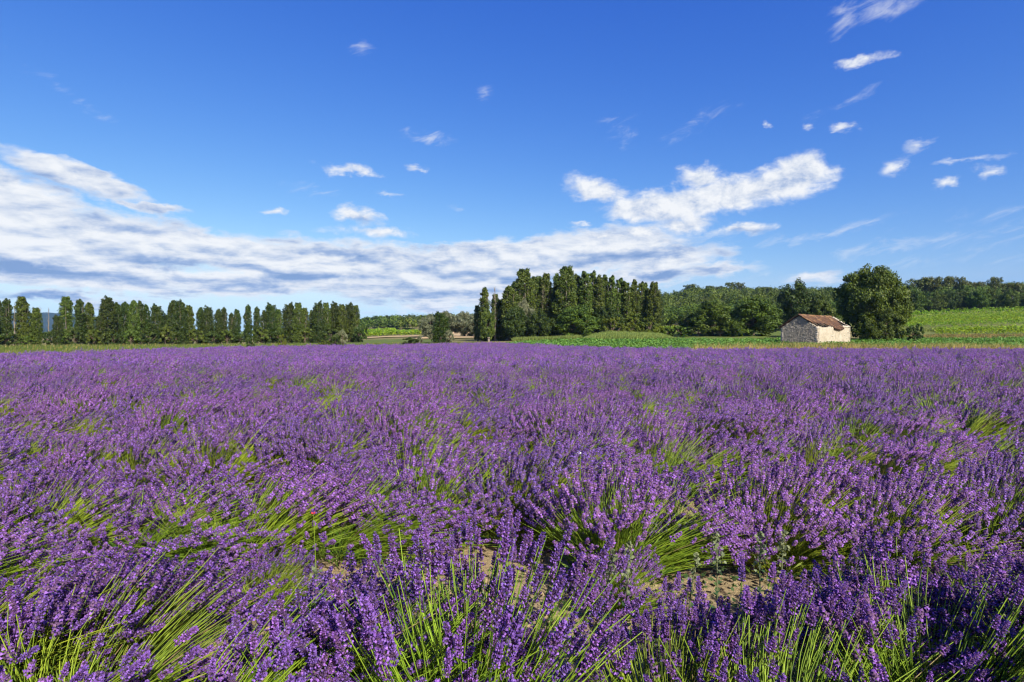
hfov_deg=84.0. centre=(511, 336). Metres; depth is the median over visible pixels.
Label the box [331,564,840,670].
soil weeds
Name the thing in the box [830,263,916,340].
oak tree
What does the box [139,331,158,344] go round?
undergrowth bush
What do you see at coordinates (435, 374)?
lavender bush
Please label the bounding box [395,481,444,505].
lavender bush
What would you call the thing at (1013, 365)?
lavender bush
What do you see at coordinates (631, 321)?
thicket
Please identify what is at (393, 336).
stubble field
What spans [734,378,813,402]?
lavender bush
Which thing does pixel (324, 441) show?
lavender bush
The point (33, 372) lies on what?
lavender bush
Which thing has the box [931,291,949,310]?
broadleaf tree
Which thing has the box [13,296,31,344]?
poplar
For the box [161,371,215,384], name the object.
lavender bush
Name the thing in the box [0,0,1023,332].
sky
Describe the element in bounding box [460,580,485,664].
goosefoot weed
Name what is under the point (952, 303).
broadleaf tree
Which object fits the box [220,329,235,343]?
undergrowth bush
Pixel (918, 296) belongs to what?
broadleaf tree
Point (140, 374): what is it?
lavender bush
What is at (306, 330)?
undergrowth bush
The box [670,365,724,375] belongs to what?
lavender bush
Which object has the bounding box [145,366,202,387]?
lavender bush
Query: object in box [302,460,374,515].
lavender bush
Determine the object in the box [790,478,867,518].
lavender bush
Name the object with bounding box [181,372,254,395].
lavender bush
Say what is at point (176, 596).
lavender bush
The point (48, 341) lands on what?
undergrowth bush
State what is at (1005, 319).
vine row
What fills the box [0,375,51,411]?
lavender bush
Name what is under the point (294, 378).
lavender bush
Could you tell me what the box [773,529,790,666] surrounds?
goosefoot weed
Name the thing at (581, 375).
lavender bush
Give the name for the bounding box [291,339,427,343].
meadow
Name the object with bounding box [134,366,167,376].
lavender bush
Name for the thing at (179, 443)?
lavender bush
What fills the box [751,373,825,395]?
lavender bush
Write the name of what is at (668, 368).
lavender bush
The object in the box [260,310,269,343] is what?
poplar
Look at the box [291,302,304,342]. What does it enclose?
poplar
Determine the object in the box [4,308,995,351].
ground
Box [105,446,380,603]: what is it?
lavender bush
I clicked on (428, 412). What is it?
lavender bush
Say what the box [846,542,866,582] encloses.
goosefoot weed
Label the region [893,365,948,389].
lavender bush
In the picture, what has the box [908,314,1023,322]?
vine row
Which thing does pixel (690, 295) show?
hill wood
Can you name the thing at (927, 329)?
verge grass
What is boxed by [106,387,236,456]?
lavender bush
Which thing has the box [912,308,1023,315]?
vine row
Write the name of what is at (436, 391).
lavender bush
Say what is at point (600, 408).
lavender bush
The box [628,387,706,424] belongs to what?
lavender bush
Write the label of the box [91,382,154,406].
lavender bush
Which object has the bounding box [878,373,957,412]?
lavender bush
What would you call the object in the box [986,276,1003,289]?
pine tree
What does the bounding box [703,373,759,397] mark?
lavender bush
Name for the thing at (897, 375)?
lavender bush
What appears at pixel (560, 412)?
lavender bush
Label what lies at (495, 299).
dead poplar
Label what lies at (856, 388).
lavender bush
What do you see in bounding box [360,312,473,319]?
wood
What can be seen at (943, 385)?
lavender bush
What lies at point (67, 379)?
lavender bush
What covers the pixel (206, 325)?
poplar
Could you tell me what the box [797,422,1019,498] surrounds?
lavender bush
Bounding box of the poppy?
[311,512,315,563]
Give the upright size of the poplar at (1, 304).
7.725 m
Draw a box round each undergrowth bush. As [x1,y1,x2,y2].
[0,332,17,345]
[17,335,36,344]
[42,329,59,344]
[52,331,68,343]
[65,327,83,344]
[85,329,105,344]
[105,332,121,344]
[121,329,140,343]
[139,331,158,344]
[155,324,175,343]
[167,331,185,343]
[186,328,204,342]
[204,332,221,343]
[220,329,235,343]
[234,334,246,343]
[252,327,269,343]
[272,329,287,342]
[295,326,312,342]
[323,327,337,341]
[344,327,351,341]
[660,327,674,335]
[671,326,690,336]
[688,326,708,335]
[708,325,731,336]
[756,328,776,335]
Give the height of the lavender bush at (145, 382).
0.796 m
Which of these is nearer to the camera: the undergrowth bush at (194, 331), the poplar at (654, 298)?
the undergrowth bush at (194, 331)
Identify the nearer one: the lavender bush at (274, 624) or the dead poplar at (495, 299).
the lavender bush at (274, 624)
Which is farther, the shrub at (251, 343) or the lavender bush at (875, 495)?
the shrub at (251, 343)
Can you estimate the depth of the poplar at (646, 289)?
134.34 m
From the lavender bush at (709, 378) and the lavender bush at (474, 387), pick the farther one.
the lavender bush at (709, 378)
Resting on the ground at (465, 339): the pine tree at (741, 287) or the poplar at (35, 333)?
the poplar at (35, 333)
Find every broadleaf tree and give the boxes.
[418,314,434,336]
[436,310,459,333]
[450,311,474,335]
[466,319,476,333]
[478,308,495,341]
[501,304,527,336]
[517,298,534,336]
[526,309,558,336]
[555,304,601,336]
[595,303,624,331]
[630,307,654,327]
[678,309,695,334]
[684,299,733,335]
[722,319,745,336]
[730,295,785,335]
[774,277,831,323]
[810,296,837,316]
[852,316,882,339]
[871,304,907,339]
[909,289,932,312]
[923,297,941,311]
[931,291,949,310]
[943,288,960,310]
[953,291,966,309]
[959,290,977,309]
[964,288,995,309]
[984,287,1000,308]
[989,293,1002,308]
[999,288,1019,307]
[1016,294,1023,307]
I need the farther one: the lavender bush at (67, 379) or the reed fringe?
the reed fringe
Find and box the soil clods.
[51,537,916,681]
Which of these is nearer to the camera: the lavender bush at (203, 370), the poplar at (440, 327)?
the lavender bush at (203, 370)
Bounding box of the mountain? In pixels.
[1,312,95,337]
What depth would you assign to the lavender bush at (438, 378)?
14.49 m
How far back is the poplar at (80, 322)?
99.94 m
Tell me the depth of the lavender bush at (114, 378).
12.67 m
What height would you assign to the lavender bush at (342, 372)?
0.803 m
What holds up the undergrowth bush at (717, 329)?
on the meadow at (693, 335)
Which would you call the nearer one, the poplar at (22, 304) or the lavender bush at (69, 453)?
the lavender bush at (69, 453)
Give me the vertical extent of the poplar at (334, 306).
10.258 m
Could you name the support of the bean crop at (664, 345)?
on the ground at (465, 339)
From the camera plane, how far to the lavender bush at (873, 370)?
16.23 m
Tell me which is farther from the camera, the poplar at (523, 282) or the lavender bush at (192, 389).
the poplar at (523, 282)
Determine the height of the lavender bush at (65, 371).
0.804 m
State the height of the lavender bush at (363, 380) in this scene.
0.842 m
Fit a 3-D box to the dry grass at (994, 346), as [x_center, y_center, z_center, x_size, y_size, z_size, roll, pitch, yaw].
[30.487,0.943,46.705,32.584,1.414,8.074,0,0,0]
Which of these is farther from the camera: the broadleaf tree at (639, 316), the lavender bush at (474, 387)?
the broadleaf tree at (639, 316)
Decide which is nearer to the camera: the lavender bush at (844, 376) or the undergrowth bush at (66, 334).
the lavender bush at (844, 376)
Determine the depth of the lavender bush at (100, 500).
3.85 m
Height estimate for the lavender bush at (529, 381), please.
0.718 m
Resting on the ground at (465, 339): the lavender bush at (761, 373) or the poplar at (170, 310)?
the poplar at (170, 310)
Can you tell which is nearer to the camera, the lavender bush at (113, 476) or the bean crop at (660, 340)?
the lavender bush at (113, 476)
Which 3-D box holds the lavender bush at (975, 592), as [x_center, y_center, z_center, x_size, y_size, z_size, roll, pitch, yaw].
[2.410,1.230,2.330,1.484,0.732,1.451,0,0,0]
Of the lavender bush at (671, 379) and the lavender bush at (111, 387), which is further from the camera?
the lavender bush at (671, 379)
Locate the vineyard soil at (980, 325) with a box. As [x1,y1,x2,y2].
[838,308,1023,334]
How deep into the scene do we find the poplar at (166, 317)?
109.98 m
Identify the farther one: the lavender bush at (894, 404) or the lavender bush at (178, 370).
the lavender bush at (178, 370)
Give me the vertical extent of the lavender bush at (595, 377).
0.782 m
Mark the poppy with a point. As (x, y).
(314, 537)
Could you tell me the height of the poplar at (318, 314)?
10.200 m
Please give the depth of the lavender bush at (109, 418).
7.49 m
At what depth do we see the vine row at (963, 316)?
156.29 m
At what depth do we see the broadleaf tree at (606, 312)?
128.86 m
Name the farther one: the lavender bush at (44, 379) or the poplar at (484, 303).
the poplar at (484, 303)
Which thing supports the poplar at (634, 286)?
on the ground at (465, 339)
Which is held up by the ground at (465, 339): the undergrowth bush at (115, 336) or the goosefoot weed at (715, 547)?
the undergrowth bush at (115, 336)
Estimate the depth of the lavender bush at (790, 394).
9.21 m
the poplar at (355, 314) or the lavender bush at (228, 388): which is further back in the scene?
the poplar at (355, 314)
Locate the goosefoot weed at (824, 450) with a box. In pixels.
[818,437,827,481]
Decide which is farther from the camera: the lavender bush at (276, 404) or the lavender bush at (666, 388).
the lavender bush at (666, 388)
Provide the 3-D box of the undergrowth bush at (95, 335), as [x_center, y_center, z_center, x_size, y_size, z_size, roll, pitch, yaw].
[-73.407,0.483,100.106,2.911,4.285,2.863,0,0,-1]
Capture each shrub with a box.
[246,336,255,346]
[278,334,286,345]
[318,340,330,344]
[330,334,340,345]
[336,329,347,345]
[353,325,368,341]
[402,337,419,344]
[426,329,433,341]
[443,329,454,342]
[640,315,664,332]
[894,324,906,338]
[906,324,924,340]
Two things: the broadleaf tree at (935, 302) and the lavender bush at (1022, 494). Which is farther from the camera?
the broadleaf tree at (935, 302)
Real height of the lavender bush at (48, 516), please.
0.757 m
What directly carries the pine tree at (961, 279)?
on the forest floor
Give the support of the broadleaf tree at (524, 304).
on the ground at (465, 339)
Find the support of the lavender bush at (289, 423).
on the field soil at (725, 586)
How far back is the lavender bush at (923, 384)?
12.48 m
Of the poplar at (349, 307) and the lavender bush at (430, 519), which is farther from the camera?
the poplar at (349, 307)
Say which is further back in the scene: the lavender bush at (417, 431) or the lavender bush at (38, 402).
the lavender bush at (38, 402)
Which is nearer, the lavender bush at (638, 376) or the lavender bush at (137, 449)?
the lavender bush at (137, 449)
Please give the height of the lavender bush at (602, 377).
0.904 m
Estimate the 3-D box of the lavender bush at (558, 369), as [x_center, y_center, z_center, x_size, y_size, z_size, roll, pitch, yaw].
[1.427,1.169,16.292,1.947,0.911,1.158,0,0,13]
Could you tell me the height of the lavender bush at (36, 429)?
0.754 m
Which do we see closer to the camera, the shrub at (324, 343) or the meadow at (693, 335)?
the shrub at (324, 343)
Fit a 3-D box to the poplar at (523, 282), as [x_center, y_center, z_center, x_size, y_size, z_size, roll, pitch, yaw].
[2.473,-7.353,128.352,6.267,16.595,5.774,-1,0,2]
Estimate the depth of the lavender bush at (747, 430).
7.12 m
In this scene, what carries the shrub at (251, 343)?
on the verge
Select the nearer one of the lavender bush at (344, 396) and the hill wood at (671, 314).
the lavender bush at (344, 396)
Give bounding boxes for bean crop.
[506,340,588,345]
[523,336,1023,345]
[584,340,1023,348]
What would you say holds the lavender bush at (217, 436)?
on the field soil at (725, 586)
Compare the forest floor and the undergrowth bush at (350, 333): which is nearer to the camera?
the undergrowth bush at (350, 333)
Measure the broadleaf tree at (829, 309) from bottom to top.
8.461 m
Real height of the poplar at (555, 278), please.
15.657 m
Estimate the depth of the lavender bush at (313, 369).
16.11 m
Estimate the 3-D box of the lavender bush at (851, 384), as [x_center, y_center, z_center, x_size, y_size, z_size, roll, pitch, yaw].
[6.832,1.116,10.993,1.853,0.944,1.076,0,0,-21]
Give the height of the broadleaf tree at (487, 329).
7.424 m
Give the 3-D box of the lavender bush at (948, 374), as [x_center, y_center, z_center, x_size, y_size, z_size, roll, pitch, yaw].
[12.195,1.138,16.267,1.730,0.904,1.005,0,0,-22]
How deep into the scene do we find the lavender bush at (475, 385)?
12.39 m
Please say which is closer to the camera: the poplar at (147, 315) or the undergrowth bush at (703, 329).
the poplar at (147, 315)
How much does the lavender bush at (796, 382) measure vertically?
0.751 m
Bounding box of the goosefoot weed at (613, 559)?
[594,548,617,635]
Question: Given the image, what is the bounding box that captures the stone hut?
[780,314,849,342]
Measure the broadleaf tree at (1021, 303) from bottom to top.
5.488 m
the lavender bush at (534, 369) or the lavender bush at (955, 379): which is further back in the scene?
the lavender bush at (534, 369)
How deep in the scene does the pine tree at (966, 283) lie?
237.51 m
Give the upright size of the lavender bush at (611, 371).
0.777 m
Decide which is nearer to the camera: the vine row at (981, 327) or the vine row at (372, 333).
the vine row at (981, 327)
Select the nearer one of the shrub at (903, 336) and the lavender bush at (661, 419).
the lavender bush at (661, 419)
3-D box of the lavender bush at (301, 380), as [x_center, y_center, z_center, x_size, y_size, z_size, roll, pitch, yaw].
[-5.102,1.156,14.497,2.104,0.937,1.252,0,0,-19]
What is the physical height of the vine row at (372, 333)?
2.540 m
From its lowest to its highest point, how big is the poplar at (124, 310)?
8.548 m
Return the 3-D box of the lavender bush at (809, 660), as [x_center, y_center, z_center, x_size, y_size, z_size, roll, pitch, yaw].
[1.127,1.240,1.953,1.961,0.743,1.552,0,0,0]
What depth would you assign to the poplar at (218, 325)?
115.64 m
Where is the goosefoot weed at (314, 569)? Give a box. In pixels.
[305,564,327,598]
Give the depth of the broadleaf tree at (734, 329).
111.25 m
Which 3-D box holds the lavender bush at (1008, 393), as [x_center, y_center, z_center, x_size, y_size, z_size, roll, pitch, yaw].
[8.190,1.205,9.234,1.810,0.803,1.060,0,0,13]
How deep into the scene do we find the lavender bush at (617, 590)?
3.27 m
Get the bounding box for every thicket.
[600,316,627,331]
[619,315,645,331]
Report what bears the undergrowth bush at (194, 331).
on the ground at (465, 339)
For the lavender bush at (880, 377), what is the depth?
14.40 m
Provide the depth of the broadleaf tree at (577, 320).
115.94 m
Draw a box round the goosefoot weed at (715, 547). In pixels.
[701,531,727,620]
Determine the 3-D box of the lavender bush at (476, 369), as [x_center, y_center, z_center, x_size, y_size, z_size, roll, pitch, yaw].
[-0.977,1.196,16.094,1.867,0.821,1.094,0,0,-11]
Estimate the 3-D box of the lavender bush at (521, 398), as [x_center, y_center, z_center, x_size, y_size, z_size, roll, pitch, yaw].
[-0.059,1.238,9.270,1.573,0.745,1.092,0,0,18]
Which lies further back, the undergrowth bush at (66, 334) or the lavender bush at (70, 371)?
the undergrowth bush at (66, 334)
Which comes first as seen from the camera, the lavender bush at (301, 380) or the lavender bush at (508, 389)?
the lavender bush at (508, 389)
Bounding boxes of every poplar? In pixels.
[0,298,13,345]
[0,301,2,337]
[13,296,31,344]
[13,308,15,345]
[28,307,43,344]
[51,315,64,344]
[57,296,74,344]
[73,299,86,343]
[83,302,95,344]
[92,315,106,344]
[98,295,118,344]
[114,302,122,344]
[118,301,129,343]
[127,300,141,344]
[137,300,145,344]
[142,304,149,343]
[147,303,164,343]
[161,313,170,343]
[167,300,176,344]
[171,299,188,344]
[185,304,196,344]
[196,307,202,344]
[199,306,214,344]
[214,309,222,343]
[221,307,227,342]
[227,312,234,343]
[233,309,241,342]
[243,304,252,341]
[252,306,261,343]
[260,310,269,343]
[263,302,279,343]
[275,309,283,342]
[281,302,294,342]
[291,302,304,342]
[299,307,309,342]
[308,310,315,342]
[311,300,325,342]
[322,302,331,342]
[330,301,338,340]
[336,304,348,338]
[344,302,353,341]
[350,305,360,341]
[431,311,449,343]
[473,305,480,340]
[477,287,490,340]
[489,294,500,340]
[492,287,497,340]
[496,298,506,340]
[499,285,519,340]
[513,268,536,335]
[529,276,542,336]
[538,273,553,336]
[551,265,577,335]
[552,273,561,335]
[573,274,579,305]
[577,271,593,336]
[590,270,596,332]
[593,274,604,332]
[602,274,608,304]
[606,275,616,316]
[615,277,623,315]
[620,281,633,326]
[630,279,640,331]
[636,281,645,331]
[644,282,649,317]
[645,282,662,330]
[657,292,665,327]
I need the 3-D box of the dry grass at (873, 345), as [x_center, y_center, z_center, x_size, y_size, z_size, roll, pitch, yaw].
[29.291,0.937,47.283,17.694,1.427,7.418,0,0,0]
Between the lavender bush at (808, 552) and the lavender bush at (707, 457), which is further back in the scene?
the lavender bush at (707, 457)
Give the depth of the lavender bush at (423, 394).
10.73 m
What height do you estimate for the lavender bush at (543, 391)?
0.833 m
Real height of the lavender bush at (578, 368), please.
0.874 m
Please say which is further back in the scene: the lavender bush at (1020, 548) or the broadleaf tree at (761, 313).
the broadleaf tree at (761, 313)
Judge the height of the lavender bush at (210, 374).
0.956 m
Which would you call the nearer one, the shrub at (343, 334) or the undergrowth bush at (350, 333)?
the shrub at (343, 334)
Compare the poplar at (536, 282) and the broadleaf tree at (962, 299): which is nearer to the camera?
the poplar at (536, 282)
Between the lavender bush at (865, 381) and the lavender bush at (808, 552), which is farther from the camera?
the lavender bush at (865, 381)
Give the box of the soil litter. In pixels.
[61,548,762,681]
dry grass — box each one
[686,340,1023,349]
[759,341,987,349]
[776,342,1003,345]
[906,333,1023,338]
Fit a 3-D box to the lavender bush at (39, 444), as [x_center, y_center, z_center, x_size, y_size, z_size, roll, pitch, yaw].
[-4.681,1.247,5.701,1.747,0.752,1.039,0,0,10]
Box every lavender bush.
[0,362,29,379]
[0,369,33,385]
[0,373,49,392]
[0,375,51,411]
[0,376,18,387]
[0,376,74,408]
[0,383,62,419]
[0,392,60,422]
[0,405,90,449]
[0,417,97,472]
[0,423,107,493]
[0,455,176,575]
[0,464,103,549]
[0,530,291,681]
[0,532,110,615]
[0,544,191,681]
[1,371,24,380]
[1,415,42,435]
[9,362,37,372]
[9,366,42,377]
[9,379,108,434]
[14,374,57,389]
[16,363,74,378]
[16,419,176,499]
[17,401,144,449]
[30,468,150,528]
[33,376,116,403]
[39,365,86,379]
[39,368,99,385]
[39,369,92,394]
[40,376,160,433]
[41,463,304,585]
[52,360,98,376]
[55,369,103,384]
[60,402,210,451]
[65,365,133,390]
[69,358,122,376]
[71,558,231,648]
[73,360,103,374]
[78,421,237,504]
[83,379,180,438]
[90,374,162,392]
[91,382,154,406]
[96,368,137,382]
[102,369,163,385]
[103,361,155,379]
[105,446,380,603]
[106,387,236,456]
[117,379,189,408]
[130,409,321,500]
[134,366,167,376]
[135,389,233,428]
[137,379,211,418]
[142,372,214,398]
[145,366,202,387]
[145,408,256,463]
[145,564,487,681]
[153,439,215,468]
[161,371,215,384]
[162,367,196,375]
[171,363,199,376]
[171,378,252,405]
[175,360,214,374]
[175,362,224,377]
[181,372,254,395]
[184,364,255,394]
[194,544,601,681]
[202,363,243,378]
[202,394,272,424]
[204,364,260,388]
[204,389,336,462]
[215,544,344,621]
[216,377,278,403]
[222,383,281,416]
[222,394,319,422]
[234,361,276,371]
[235,404,387,487]
[243,361,290,387]
[245,366,301,397]
[248,382,320,412]
[250,449,485,578]
[258,392,370,442]
[271,365,347,397]
[271,367,316,389]
[274,380,370,417]
[275,411,426,490]
[290,360,332,384]
[293,503,680,681]
[298,360,349,383]
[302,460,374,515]
[306,395,427,446]
[308,368,367,397]
[312,371,389,404]
[313,385,406,426]
[317,383,402,410]
[328,385,413,410]
[328,433,577,554]
[337,362,379,378]
[340,368,406,393]
[347,379,418,423]
[353,409,520,493]
[355,389,485,462]
[367,365,407,388]
[372,372,444,393]
[391,382,448,406]
[392,370,448,391]
[394,365,435,385]
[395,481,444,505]
[407,378,474,399]
[409,398,522,454]
[410,367,474,392]
[410,391,473,423]
[411,377,479,409]
[425,360,466,381]
[433,385,518,426]
[435,375,531,412]
[439,376,499,397]
[443,366,497,391]
[446,423,622,499]
[447,427,678,569]
[448,365,503,387]
[470,394,569,455]
[471,372,550,405]
[475,365,514,380]
[475,389,550,423]
[478,366,527,383]
[478,373,545,397]
[488,425,661,492]
[503,391,601,435]
[507,373,542,394]
[509,448,795,585]
[512,393,621,450]
[513,376,557,396]
[515,369,573,388]
[516,367,558,382]
[517,378,594,407]
[524,366,545,375]
[527,405,677,495]
[530,378,630,417]
[535,363,588,378]
[537,368,588,399]
[546,369,591,385]
[556,386,617,409]
[556,571,818,681]
[557,363,604,385]
[559,390,658,445]
[560,480,624,520]
[561,379,615,401]
[568,542,692,624]
[571,369,615,387]
[577,385,637,414]
[579,362,625,376]
[586,366,651,389]
[587,367,623,377]
[587,459,857,560]
[589,376,643,393]
[589,387,701,431]
[595,361,631,374]
[597,381,667,405]
[597,402,711,461]
[605,363,650,382]
[609,371,681,396]
[613,412,790,500]
[616,369,658,386]
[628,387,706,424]
[633,368,653,380]
[634,367,686,386]
[637,380,714,412]
[638,369,695,402]
[640,393,802,465]
[643,551,1023,681]
[648,363,684,373]
[656,390,754,426]
[659,441,715,469]
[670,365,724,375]
[671,364,725,398]
[671,417,817,495]
[673,379,743,408]
[675,363,734,388]
[681,439,946,586]
[695,398,825,457]
[699,368,732,394]
[703,365,738,379]
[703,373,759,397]
[703,377,775,404]
[705,393,786,415]
[715,365,753,379]
[723,368,774,386]
[724,375,783,395]
[731,382,837,424]
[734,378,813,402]
[735,390,861,463]
[744,366,798,389]
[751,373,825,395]
[758,410,923,491]
[768,362,827,387]
[768,523,1023,681]
[776,359,838,380]
[778,378,847,406]
[786,387,867,429]
[790,377,837,389]
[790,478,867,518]
[791,454,1023,590]
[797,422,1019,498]
[800,381,892,411]
[806,550,951,635]
[814,363,857,387]
[814,404,904,464]
[817,388,905,435]
[818,368,847,382]
[818,372,910,405]
[827,373,876,397]
[835,401,978,458]
[837,372,905,392]
[842,389,925,423]
[846,475,944,519]
[849,368,896,386]
[852,364,893,378]
[863,363,904,377]
[868,423,988,496]
[870,370,916,385]
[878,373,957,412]
[878,375,934,395]
[892,363,936,376]
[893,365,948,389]
[894,363,929,376]
[896,383,995,430]
[899,546,1023,681]
[900,397,1023,450]
[900,435,1023,565]
[902,420,1023,499]
[904,374,1005,411]
[908,370,974,401]
[916,548,1015,617]
[917,361,962,382]
[920,394,1023,451]
[935,366,973,377]
[937,372,1021,407]
[944,372,1007,397]
[945,366,1001,384]
[952,359,1009,376]
[965,386,1023,420]
[969,367,1023,398]
[969,385,1021,402]
[974,368,1023,386]
[975,397,1023,432]
[985,542,1023,590]
[987,359,1023,373]
[988,366,1022,379]
[988,466,1023,545]
[990,434,1023,495]
[1007,384,1023,395]
[1012,378,1022,389]
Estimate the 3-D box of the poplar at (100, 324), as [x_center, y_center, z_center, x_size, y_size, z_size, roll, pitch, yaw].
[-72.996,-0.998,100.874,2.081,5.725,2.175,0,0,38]
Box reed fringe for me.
[512,334,583,341]
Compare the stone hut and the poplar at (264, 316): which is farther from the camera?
the poplar at (264, 316)
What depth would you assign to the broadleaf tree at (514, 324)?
118.57 m
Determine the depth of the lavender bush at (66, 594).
2.42 m
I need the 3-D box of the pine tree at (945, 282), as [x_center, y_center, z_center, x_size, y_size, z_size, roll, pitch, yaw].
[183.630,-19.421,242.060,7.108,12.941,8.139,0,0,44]
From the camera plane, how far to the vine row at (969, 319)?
147.20 m
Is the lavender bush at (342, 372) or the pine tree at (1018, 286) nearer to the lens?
the lavender bush at (342, 372)
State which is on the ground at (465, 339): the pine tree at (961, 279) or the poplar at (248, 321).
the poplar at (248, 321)
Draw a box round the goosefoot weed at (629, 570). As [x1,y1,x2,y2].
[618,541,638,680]
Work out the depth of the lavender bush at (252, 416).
7.23 m
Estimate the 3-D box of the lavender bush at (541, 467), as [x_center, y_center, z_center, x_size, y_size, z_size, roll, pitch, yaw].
[0.393,1.157,4.401,1.786,0.903,1.098,0,0,11]
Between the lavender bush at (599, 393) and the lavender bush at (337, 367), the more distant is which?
the lavender bush at (337, 367)
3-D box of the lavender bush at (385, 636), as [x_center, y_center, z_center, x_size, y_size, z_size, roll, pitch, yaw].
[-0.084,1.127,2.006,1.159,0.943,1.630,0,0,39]
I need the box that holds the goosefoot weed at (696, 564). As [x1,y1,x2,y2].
[677,552,702,671]
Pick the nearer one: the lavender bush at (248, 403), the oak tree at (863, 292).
the lavender bush at (248, 403)
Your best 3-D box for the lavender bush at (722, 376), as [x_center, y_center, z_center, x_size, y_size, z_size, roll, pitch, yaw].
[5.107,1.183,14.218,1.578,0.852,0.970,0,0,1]
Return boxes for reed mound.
[583,331,676,339]
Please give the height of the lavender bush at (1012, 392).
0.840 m
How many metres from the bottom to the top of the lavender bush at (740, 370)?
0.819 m
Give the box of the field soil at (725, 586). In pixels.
[3,396,1023,681]
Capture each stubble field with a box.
[367,335,418,337]
[416,332,473,338]
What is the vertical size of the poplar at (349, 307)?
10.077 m
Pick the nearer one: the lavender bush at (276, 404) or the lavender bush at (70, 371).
the lavender bush at (276, 404)
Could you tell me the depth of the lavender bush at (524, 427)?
7.42 m
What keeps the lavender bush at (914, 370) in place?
on the field soil at (725, 586)
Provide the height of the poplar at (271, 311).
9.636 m
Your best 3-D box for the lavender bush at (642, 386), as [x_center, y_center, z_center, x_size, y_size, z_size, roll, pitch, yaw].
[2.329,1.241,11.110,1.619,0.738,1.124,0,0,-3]
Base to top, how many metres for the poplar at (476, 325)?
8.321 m
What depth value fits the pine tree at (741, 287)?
384.69 m
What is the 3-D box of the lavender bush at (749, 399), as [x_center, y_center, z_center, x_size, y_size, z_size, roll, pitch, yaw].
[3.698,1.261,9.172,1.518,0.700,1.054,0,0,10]
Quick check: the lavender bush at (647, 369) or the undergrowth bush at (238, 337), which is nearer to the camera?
the lavender bush at (647, 369)
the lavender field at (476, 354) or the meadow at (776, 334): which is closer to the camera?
the lavender field at (476, 354)
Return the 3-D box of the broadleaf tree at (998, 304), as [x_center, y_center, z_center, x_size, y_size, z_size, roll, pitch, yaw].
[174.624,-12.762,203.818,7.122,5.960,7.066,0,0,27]
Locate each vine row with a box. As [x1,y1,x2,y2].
[365,330,421,336]
[368,330,420,335]
[905,315,1023,324]
[906,316,1023,325]
[906,318,1023,326]
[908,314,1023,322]
[909,312,1023,319]
[910,311,1023,318]
[910,313,1023,321]
[912,306,1023,312]
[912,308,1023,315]
[913,309,1022,317]
[932,324,1023,331]
[934,322,1023,329]
[934,326,1023,334]
[935,325,1023,332]
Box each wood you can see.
[11,319,351,337]
[359,314,400,329]
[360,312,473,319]
[395,314,466,328]
[660,285,923,307]
[663,299,842,325]
[906,280,1023,297]
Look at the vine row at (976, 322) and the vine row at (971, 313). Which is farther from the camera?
the vine row at (971, 313)
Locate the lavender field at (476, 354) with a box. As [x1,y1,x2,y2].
[0,342,1023,650]
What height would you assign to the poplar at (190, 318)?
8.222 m
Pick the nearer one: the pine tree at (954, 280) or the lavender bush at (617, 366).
the lavender bush at (617, 366)
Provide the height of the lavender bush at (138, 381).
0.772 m
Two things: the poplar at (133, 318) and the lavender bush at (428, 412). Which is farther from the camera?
the poplar at (133, 318)
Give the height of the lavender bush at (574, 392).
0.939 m
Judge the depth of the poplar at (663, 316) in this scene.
144.38 m
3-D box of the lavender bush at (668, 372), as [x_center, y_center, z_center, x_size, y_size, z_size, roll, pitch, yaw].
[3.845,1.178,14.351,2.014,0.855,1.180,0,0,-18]
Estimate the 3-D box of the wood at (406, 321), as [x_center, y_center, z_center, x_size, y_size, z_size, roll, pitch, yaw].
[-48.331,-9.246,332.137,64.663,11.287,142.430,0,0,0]
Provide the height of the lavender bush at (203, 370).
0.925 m
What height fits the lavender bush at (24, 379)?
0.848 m
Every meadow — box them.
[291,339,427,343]
[661,328,777,338]
[760,331,780,338]
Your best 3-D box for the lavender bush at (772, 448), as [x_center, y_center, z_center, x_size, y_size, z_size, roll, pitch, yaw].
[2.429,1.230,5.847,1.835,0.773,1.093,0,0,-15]
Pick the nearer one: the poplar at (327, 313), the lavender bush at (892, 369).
the lavender bush at (892, 369)
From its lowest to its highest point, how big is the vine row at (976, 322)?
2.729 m
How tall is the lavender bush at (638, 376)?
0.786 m
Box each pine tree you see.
[683,284,700,288]
[725,282,737,288]
[736,282,745,289]
[904,277,934,291]
[918,276,941,294]
[933,276,953,291]
[948,276,958,288]
[955,276,965,290]
[957,281,973,291]
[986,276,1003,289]
[998,282,1023,298]
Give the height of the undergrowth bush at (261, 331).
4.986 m
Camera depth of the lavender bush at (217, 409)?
9.24 m
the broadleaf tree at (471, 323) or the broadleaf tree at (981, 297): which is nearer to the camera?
the broadleaf tree at (471, 323)
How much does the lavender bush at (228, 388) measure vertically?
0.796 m
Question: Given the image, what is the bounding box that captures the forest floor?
[675,296,776,308]
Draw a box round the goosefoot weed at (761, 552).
[750,531,768,665]
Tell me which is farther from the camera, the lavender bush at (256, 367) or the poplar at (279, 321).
the poplar at (279, 321)
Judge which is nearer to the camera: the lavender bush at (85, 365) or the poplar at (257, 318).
the lavender bush at (85, 365)
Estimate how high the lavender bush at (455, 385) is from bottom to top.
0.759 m
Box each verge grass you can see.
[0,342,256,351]
[0,347,151,354]
[360,341,477,344]
[901,325,1020,331]
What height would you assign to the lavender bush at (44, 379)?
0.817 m
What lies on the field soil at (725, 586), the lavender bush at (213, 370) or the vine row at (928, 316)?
the lavender bush at (213, 370)
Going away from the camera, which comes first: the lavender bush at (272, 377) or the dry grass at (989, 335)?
the lavender bush at (272, 377)
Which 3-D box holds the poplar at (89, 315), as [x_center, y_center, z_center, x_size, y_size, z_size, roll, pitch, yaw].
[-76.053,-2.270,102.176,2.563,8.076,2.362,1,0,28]
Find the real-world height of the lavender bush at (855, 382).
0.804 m
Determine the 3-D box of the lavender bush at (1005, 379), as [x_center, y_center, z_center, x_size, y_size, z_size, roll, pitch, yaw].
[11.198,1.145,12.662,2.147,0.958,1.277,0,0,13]

